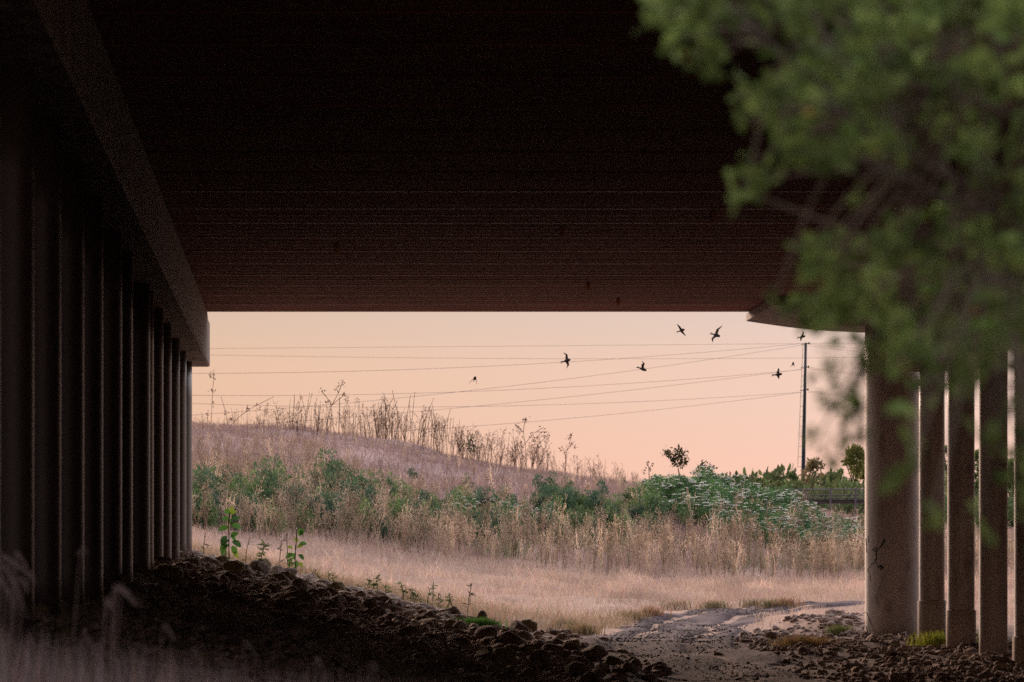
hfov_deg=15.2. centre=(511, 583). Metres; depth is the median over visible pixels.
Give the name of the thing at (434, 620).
rock
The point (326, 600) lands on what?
rock
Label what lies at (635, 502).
green shrub
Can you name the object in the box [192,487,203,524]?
green shrub
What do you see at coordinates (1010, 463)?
tree
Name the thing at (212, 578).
rock
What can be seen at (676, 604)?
grass tuft
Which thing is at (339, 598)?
rock
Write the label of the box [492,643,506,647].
rock
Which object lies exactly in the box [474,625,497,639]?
rock
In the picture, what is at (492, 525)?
green shrub
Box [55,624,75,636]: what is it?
rock
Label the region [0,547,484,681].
foreground grass
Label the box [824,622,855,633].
grass tuft
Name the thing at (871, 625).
fallen twig
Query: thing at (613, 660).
rock
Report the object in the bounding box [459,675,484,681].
rock
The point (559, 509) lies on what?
green shrub
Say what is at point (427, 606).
rock
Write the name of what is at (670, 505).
flowering hemlock
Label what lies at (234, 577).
rock
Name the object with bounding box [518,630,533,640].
rock
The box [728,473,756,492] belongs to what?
flowering hemlock
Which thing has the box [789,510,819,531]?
flowering hemlock
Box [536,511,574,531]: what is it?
green shrub
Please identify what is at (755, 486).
flowering hemlock
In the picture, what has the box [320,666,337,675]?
rock
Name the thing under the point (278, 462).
green shrub
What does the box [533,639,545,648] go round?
rock
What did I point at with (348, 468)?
green shrub
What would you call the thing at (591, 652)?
rock
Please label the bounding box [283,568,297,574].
rock
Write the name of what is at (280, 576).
rock
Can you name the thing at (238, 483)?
green shrub
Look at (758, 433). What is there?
sky
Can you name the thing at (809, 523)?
flowering hemlock
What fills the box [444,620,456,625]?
rock
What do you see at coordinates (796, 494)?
flowering hemlock
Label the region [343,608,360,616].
rock
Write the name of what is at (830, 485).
tree
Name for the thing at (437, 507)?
flowering hemlock
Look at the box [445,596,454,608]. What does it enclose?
stalk weed
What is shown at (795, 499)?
flowering hemlock
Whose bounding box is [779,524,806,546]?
flowering hemlock
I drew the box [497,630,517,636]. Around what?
rock
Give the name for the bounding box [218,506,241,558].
leafy plant
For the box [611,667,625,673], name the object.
rock
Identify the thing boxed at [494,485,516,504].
green shrub
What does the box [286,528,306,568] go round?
leafy plant
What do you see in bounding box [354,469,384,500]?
green shrub
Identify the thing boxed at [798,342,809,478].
utility pole
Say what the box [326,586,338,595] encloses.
rock
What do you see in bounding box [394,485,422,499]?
green shrub
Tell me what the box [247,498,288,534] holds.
green shrub
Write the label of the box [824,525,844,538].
flowering hemlock
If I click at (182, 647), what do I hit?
rock
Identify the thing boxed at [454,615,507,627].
grass tuft
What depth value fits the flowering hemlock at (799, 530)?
99.01 m
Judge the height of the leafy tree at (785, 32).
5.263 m
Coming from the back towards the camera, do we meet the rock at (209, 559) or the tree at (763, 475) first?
the tree at (763, 475)
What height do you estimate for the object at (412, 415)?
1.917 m
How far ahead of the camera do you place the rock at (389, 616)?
45.63 m
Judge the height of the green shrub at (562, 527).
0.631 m
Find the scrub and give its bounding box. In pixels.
[727,463,1013,527]
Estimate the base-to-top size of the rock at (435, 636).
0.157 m
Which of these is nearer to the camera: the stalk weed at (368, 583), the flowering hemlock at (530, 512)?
the stalk weed at (368, 583)
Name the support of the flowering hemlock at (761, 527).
on the ground at (806, 659)
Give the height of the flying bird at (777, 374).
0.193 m
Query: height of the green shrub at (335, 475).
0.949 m
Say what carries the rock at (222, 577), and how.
on the ground at (806, 659)
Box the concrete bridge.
[0,0,1023,662]
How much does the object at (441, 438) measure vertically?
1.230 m
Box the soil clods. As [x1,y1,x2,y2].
[695,608,1023,681]
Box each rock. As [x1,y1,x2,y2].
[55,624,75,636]
[93,634,109,641]
[103,576,114,590]
[106,607,121,612]
[119,604,134,611]
[124,583,148,594]
[155,628,167,634]
[156,564,181,575]
[157,621,173,628]
[160,557,171,564]
[162,643,180,649]
[170,641,185,649]
[175,562,186,568]
[181,558,200,566]
[183,562,196,570]
[193,651,209,658]
[196,569,209,573]
[201,575,220,582]
[202,556,215,562]
[207,569,216,574]
[215,556,229,562]
[217,571,231,576]
[217,575,230,584]
[223,561,244,575]
[228,574,242,582]
[233,641,248,646]
[239,580,251,584]
[248,594,260,597]
[249,560,269,573]
[252,584,261,588]
[257,558,270,567]
[257,593,271,599]
[263,584,278,593]
[271,573,291,582]
[272,565,283,570]
[273,660,289,669]
[279,571,295,577]
[279,585,296,592]
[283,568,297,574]
[283,590,313,601]
[284,588,310,593]
[288,597,303,604]
[290,578,307,589]
[307,588,324,597]
[311,592,319,600]
[317,588,330,596]
[320,598,334,602]
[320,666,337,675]
[323,600,342,610]
[326,582,346,590]
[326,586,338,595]
[326,676,340,681]
[330,595,346,602]
[339,594,357,602]
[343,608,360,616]
[343,619,355,625]
[361,597,379,608]
[364,606,386,616]
[373,595,389,601]
[377,601,390,608]
[378,624,389,628]
[383,613,396,619]
[384,620,406,626]
[386,600,395,610]
[394,632,413,636]
[396,615,405,621]
[397,626,420,636]
[414,603,435,609]
[414,614,429,620]
[417,618,438,624]
[417,636,428,640]
[417,640,430,647]
[421,619,438,626]
[422,633,441,639]
[423,611,437,619]
[426,621,435,628]
[435,632,446,638]
[441,625,454,630]
[444,606,460,613]
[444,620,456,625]
[447,635,459,639]
[450,637,470,645]
[453,620,467,629]
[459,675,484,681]
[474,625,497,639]
[474,651,498,661]
[477,610,487,618]
[479,637,494,645]
[490,639,502,645]
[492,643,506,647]
[492,647,515,659]
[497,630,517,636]
[500,631,524,645]
[504,644,519,650]
[509,620,528,631]
[517,668,536,679]
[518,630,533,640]
[519,644,537,652]
[520,619,537,632]
[528,649,550,662]
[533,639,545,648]
[542,643,563,656]
[544,640,555,643]
[548,650,558,655]
[549,637,564,644]
[562,642,579,650]
[562,650,571,659]
[563,639,579,645]
[565,661,589,676]
[571,650,583,655]
[572,656,590,664]
[579,671,599,681]
[582,644,608,660]
[603,655,625,665]
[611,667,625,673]
[620,662,637,672]
[630,659,642,669]
[644,661,666,670]
[652,665,671,675]
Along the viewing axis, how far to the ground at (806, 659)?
70.41 m
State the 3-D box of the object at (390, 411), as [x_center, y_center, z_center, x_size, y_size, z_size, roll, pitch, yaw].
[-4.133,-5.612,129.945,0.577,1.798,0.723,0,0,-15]
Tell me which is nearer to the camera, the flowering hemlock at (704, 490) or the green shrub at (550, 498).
the green shrub at (550, 498)
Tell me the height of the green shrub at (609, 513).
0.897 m
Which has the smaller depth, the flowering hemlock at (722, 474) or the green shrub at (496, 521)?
the green shrub at (496, 521)
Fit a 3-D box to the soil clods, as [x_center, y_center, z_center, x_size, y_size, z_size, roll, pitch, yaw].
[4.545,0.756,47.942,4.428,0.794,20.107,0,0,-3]
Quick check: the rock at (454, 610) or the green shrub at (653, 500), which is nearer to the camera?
the rock at (454, 610)
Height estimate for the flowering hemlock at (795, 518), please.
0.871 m
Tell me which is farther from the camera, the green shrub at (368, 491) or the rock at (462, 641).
the green shrub at (368, 491)
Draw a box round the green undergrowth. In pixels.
[193,460,1013,572]
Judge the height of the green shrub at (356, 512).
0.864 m
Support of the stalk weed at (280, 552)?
on the ground at (806, 659)
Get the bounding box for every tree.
[634,0,1023,547]
[660,444,688,475]
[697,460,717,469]
[762,471,788,483]
[785,470,800,488]
[799,456,826,488]
[817,471,829,485]
[826,471,843,488]
[838,468,847,480]
[840,443,864,493]
[857,465,864,482]
[945,444,946,523]
[975,449,978,493]
[1008,460,1013,506]
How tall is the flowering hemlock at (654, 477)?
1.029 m
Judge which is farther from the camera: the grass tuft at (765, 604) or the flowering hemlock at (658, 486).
the flowering hemlock at (658, 486)
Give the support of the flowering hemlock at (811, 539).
on the ground at (806, 659)
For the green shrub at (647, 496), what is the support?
on the ground at (806, 659)
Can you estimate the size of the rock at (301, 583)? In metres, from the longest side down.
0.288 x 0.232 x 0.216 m
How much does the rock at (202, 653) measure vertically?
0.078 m
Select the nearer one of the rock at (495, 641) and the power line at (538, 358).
the rock at (495, 641)
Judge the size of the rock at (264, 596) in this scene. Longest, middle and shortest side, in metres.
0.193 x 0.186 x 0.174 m
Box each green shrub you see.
[192,467,217,523]
[192,468,221,521]
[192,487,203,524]
[192,492,218,529]
[192,492,220,528]
[195,463,226,511]
[216,463,231,482]
[220,493,255,529]
[222,475,268,507]
[225,472,243,498]
[225,476,254,495]
[227,469,278,506]
[231,488,262,510]
[232,492,265,531]
[242,458,279,517]
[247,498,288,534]
[255,454,290,514]
[258,505,288,529]
[271,461,297,490]
[271,468,283,496]
[277,488,301,520]
[285,500,318,534]
[287,483,315,529]
[288,463,308,486]
[305,468,320,496]
[306,447,348,485]
[306,460,333,488]
[309,496,331,532]
[312,489,328,508]
[314,491,347,536]
[318,469,338,494]
[320,492,348,520]
[321,467,347,488]
[328,457,350,485]
[329,480,348,493]
[335,491,348,512]
[336,464,354,480]
[339,478,360,509]
[345,476,365,499]
[346,501,386,530]
[347,468,371,496]
[350,497,381,541]
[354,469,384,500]
[361,486,380,515]
[361,517,394,541]
[369,469,389,494]
[375,514,390,542]
[380,477,396,496]
[384,470,413,500]
[386,492,410,538]
[392,497,428,543]
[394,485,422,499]
[402,498,423,519]
[407,468,417,479]
[416,489,435,505]
[418,501,435,532]
[421,495,441,516]
[438,490,472,514]
[438,504,466,531]
[443,494,459,510]
[444,487,468,510]
[455,485,473,506]
[461,472,474,488]
[462,509,485,533]
[465,518,495,543]
[470,520,490,542]
[472,486,497,507]
[479,517,503,536]
[480,503,504,524]
[480,507,504,535]
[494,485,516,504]
[498,502,515,534]
[500,494,519,515]
[529,491,540,515]
[532,473,546,497]
[536,502,560,530]
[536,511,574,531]
[537,484,552,510]
[538,490,562,513]
[541,484,559,502]
[544,470,561,493]
[544,527,573,539]
[551,497,575,519]
[552,499,569,518]
[554,487,578,517]
[554,519,570,538]
[556,487,574,513]
[558,486,589,505]
[564,475,573,491]
[565,508,582,531]
[566,483,579,506]
[566,509,595,527]
[567,496,584,515]
[575,503,587,531]
[576,492,587,510]
[580,488,592,509]
[584,489,604,510]
[584,503,600,518]
[590,479,608,500]
[594,493,631,519]
[595,512,607,532]
[600,501,616,531]
[600,505,634,530]
[603,508,635,535]
[610,492,632,517]
[619,481,643,506]
[619,486,630,502]
[623,487,640,501]
[628,498,641,510]
[628,502,641,525]
[628,508,643,520]
[631,495,647,510]
[636,511,657,532]
[637,493,657,510]
[642,490,653,504]
[643,487,669,518]
[646,500,677,523]
[648,520,665,539]
[652,487,664,499]
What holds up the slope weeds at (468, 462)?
on the ground at (806, 659)
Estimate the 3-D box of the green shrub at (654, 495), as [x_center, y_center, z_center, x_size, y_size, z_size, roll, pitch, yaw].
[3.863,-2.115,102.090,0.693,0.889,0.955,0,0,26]
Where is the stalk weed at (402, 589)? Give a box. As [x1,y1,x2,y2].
[395,582,406,599]
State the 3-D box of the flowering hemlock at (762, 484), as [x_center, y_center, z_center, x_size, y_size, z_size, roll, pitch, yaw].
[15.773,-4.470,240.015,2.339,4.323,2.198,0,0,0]
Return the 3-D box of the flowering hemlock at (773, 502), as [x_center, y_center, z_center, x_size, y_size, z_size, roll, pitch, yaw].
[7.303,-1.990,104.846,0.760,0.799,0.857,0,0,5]
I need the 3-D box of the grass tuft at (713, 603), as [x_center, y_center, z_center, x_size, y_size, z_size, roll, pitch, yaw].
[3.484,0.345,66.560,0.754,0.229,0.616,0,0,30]
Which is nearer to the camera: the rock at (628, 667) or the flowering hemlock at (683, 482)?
the rock at (628, 667)
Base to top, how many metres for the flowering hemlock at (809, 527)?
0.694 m
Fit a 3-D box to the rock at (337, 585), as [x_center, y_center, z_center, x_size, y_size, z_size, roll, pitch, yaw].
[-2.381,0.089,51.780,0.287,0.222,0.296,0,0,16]
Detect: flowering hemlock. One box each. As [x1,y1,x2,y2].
[427,505,450,518]
[433,502,465,518]
[455,495,481,518]
[478,495,511,517]
[495,499,521,517]
[498,507,525,536]
[514,503,541,524]
[528,506,555,527]
[634,478,648,494]
[636,492,662,504]
[638,473,662,494]
[644,477,675,499]
[655,474,696,500]
[655,499,682,521]
[659,492,689,516]
[662,484,692,503]
[664,473,698,495]
[664,478,702,501]
[667,492,699,524]
[675,496,712,528]
[688,476,733,501]
[689,465,723,477]
[691,494,727,527]
[694,467,730,497]
[694,499,720,522]
[695,484,715,495]
[697,492,720,510]
[702,480,741,506]
[706,510,732,536]
[707,493,734,518]
[708,510,739,538]
[708,512,745,538]
[711,472,733,486]
[711,477,740,497]
[715,489,750,516]
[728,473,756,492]
[731,501,768,535]
[736,489,761,511]
[741,486,757,510]
[743,482,768,505]
[744,519,779,546]
[747,506,775,533]
[754,479,777,490]
[754,487,787,513]
[755,526,784,547]
[762,510,797,540]
[764,502,785,515]
[767,503,793,522]
[768,497,786,508]
[769,484,801,500]
[772,522,795,547]
[776,524,805,545]
[777,492,807,514]
[778,496,801,510]
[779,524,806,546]
[780,512,805,529]
[784,490,803,504]
[784,504,814,526]
[786,501,822,524]
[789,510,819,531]
[796,500,827,521]
[797,528,825,549]
[799,535,821,550]
[806,525,822,537]
[807,524,837,537]
[808,521,825,531]
[815,511,826,522]
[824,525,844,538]
[827,521,855,535]
[831,529,859,552]
[832,517,864,532]
[854,515,864,531]
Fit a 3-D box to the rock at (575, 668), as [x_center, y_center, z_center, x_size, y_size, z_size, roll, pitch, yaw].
[0.670,0.880,38.912,0.241,0.183,0.309,3,-4,-28]
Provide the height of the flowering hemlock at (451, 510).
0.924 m
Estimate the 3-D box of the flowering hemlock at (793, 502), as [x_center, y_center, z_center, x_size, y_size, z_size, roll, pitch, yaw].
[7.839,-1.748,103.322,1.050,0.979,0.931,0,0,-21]
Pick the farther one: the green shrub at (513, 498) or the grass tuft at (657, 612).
the green shrub at (513, 498)
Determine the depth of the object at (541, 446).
127.95 m
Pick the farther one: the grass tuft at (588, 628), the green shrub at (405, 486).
the green shrub at (405, 486)
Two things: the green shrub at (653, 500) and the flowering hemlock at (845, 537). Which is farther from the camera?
the green shrub at (653, 500)
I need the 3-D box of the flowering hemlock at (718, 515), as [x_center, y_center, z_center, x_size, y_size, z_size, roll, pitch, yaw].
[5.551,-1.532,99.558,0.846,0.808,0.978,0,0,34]
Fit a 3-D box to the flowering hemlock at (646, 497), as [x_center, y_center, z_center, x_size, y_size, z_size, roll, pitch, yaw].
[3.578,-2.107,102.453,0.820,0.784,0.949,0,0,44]
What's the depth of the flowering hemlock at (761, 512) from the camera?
101.10 m
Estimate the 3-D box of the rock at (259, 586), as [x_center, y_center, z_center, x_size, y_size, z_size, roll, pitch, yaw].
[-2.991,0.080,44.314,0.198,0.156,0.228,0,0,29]
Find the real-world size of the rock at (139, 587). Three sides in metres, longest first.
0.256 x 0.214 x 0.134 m
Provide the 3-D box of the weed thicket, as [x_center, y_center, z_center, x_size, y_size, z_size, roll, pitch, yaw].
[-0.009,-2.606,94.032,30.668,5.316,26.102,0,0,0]
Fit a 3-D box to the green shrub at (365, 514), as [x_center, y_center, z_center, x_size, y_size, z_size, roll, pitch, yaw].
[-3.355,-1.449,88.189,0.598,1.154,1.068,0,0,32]
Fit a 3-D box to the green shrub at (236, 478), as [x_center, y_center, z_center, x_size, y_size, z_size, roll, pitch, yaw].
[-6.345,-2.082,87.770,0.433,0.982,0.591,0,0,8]
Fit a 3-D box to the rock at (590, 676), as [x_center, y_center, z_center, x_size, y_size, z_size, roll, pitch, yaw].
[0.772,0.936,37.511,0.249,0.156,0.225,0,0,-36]
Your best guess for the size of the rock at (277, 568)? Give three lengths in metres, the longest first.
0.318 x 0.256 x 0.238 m
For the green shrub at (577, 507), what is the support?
on the ground at (806, 659)
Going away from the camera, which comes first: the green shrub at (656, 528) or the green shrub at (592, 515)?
the green shrub at (656, 528)
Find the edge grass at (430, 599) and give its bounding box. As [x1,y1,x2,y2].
[192,537,644,636]
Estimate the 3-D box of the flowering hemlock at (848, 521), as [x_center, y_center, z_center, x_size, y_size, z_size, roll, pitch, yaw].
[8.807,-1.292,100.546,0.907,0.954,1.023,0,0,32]
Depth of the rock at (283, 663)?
25.07 m
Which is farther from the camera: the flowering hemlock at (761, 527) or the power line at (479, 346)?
the power line at (479, 346)
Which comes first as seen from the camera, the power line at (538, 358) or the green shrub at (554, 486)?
the green shrub at (554, 486)
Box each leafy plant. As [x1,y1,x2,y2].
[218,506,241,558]
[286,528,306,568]
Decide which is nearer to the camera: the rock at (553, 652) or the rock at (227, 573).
the rock at (553, 652)
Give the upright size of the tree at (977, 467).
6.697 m
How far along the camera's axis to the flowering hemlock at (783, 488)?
107.63 m
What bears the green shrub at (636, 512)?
on the ground at (806, 659)
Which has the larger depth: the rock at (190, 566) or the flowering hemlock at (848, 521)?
the flowering hemlock at (848, 521)
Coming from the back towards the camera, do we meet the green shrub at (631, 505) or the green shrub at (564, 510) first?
the green shrub at (631, 505)
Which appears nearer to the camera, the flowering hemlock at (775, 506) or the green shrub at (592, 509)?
the green shrub at (592, 509)
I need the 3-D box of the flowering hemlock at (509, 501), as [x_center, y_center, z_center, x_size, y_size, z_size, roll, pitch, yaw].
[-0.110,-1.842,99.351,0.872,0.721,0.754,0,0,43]
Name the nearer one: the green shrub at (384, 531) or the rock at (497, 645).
the rock at (497, 645)
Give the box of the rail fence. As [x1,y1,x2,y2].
[779,489,864,514]
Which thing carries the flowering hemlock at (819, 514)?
on the ground at (806, 659)
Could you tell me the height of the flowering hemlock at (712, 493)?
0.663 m
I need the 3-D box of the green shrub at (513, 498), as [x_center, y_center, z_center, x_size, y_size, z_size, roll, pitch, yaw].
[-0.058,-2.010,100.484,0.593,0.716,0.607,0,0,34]
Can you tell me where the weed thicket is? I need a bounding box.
[192,423,1013,582]
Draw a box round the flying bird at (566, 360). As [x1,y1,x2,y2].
[560,352,570,366]
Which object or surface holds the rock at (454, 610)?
on the ground at (806, 659)
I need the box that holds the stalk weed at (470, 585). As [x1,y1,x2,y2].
[462,583,475,615]
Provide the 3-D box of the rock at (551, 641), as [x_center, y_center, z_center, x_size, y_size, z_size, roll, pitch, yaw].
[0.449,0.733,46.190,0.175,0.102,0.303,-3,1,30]
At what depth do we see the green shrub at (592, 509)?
100.54 m
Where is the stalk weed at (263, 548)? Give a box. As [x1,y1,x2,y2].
[254,539,271,558]
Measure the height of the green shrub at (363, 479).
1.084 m
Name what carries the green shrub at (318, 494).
on the ground at (806, 659)
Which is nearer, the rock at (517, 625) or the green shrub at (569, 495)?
the rock at (517, 625)
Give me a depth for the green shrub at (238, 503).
83.61 m
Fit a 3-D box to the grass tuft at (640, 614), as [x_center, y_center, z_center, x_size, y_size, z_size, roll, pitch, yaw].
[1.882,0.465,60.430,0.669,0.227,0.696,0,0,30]
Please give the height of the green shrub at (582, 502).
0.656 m
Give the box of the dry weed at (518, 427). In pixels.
[514,418,548,471]
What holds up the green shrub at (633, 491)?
on the ground at (806, 659)
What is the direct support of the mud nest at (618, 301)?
attached to the concrete bridge
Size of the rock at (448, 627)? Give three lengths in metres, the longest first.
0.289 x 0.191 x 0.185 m
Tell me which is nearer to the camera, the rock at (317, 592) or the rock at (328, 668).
the rock at (328, 668)
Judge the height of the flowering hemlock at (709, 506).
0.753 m
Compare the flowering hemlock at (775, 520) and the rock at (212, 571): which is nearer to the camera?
the rock at (212, 571)
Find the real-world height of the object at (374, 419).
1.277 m
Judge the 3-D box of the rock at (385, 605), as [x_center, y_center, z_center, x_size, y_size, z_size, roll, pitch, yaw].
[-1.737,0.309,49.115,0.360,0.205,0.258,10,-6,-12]
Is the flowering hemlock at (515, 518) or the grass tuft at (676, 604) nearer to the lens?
the grass tuft at (676, 604)
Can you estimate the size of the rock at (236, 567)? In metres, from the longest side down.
0.310 x 0.290 x 0.279 m
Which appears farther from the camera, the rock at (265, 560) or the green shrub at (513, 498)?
the green shrub at (513, 498)
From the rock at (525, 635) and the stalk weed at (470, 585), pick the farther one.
the stalk weed at (470, 585)
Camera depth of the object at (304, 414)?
125.99 m
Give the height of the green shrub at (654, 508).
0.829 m
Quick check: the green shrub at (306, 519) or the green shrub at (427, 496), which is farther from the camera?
the green shrub at (427, 496)
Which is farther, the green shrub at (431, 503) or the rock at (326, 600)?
the green shrub at (431, 503)
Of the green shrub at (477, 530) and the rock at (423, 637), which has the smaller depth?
the rock at (423, 637)
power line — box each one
[192,343,803,373]
[192,392,796,406]
[194,369,801,395]
[199,345,799,414]
[210,343,822,348]
[232,355,854,358]
[250,369,800,424]
[351,392,800,433]
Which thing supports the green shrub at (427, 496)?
on the ground at (806, 659)
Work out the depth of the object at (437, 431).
128.69 m
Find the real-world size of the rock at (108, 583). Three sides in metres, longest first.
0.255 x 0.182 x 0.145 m
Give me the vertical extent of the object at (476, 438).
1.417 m
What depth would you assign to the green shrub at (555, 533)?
95.81 m
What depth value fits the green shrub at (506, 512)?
95.63 m
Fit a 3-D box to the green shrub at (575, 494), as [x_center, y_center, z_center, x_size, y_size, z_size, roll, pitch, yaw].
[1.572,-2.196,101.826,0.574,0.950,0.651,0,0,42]
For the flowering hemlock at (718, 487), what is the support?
on the ground at (806, 659)
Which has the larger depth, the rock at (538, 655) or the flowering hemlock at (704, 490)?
the flowering hemlock at (704, 490)
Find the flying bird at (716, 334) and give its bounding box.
[711,326,721,341]
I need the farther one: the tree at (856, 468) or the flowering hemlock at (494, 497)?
the tree at (856, 468)
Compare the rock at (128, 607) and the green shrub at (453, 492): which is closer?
the rock at (128, 607)
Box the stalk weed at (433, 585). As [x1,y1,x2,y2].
[427,582,438,604]
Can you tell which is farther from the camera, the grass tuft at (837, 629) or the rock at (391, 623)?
the grass tuft at (837, 629)
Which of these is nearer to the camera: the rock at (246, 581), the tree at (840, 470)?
the rock at (246, 581)
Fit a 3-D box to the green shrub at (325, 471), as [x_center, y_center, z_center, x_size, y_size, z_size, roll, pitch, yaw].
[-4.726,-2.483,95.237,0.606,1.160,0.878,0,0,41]
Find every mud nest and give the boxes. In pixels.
[334,244,339,252]
[586,282,590,290]
[616,298,620,305]
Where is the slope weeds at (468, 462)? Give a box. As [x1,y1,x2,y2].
[192,413,776,512]
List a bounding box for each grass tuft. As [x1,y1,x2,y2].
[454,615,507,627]
[541,617,590,629]
[565,621,604,634]
[613,609,654,619]
[629,604,672,616]
[661,599,696,609]
[686,599,733,608]
[738,597,762,607]
[755,598,780,608]
[769,634,846,645]
[770,596,806,606]
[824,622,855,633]
[907,629,977,645]
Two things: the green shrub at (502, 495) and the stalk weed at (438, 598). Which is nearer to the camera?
the stalk weed at (438, 598)
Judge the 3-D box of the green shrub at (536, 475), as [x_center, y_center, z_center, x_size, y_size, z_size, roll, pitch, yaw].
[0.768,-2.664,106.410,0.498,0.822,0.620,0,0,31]
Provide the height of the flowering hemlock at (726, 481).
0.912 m
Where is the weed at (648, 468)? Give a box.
[641,461,653,478]
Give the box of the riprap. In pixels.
[0,550,686,681]
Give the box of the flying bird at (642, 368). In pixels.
[636,361,646,370]
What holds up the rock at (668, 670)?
on the ground at (806, 659)
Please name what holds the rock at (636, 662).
on the ground at (806, 659)
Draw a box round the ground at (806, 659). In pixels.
[0,427,1022,681]
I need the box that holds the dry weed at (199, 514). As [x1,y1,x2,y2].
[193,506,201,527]
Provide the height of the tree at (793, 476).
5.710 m
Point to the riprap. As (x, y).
(139, 624)
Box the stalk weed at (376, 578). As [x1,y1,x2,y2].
[373,574,380,590]
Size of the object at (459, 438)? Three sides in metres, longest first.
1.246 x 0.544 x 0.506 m
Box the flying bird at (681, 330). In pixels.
[677,324,685,335]
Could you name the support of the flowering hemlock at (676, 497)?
on the ground at (806, 659)
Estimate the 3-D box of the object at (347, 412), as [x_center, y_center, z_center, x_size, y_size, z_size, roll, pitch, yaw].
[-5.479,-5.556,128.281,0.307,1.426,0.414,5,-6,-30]
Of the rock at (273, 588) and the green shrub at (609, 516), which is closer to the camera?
the rock at (273, 588)
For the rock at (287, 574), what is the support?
on the ground at (806, 659)
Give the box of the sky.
[192,312,1013,496]
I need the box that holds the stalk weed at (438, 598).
[434,593,442,608]
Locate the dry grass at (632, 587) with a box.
[192,420,1013,636]
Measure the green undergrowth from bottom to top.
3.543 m
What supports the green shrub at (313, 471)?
on the ground at (806, 659)
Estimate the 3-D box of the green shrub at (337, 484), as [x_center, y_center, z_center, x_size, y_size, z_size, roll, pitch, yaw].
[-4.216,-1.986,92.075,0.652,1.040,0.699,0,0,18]
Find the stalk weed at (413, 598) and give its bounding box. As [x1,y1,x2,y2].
[409,591,417,602]
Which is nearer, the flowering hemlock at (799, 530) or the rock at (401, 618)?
the rock at (401, 618)
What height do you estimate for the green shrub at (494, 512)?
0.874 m
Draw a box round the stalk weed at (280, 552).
[275,540,285,566]
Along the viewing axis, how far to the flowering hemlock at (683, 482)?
103.87 m
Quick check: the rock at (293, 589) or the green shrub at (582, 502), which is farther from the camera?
the green shrub at (582, 502)
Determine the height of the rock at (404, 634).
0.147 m
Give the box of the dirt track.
[581,601,946,681]
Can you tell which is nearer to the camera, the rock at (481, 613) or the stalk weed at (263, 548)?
the rock at (481, 613)
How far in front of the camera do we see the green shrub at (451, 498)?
95.88 m
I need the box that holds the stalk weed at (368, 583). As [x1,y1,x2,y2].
[364,578,372,589]
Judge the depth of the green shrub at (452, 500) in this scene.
95.24 m
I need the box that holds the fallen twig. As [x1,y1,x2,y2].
[865,612,875,632]
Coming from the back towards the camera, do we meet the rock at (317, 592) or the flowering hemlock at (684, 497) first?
the flowering hemlock at (684, 497)
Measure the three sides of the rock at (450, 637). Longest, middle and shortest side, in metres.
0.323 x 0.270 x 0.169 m
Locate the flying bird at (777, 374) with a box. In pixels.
[772,368,781,377]

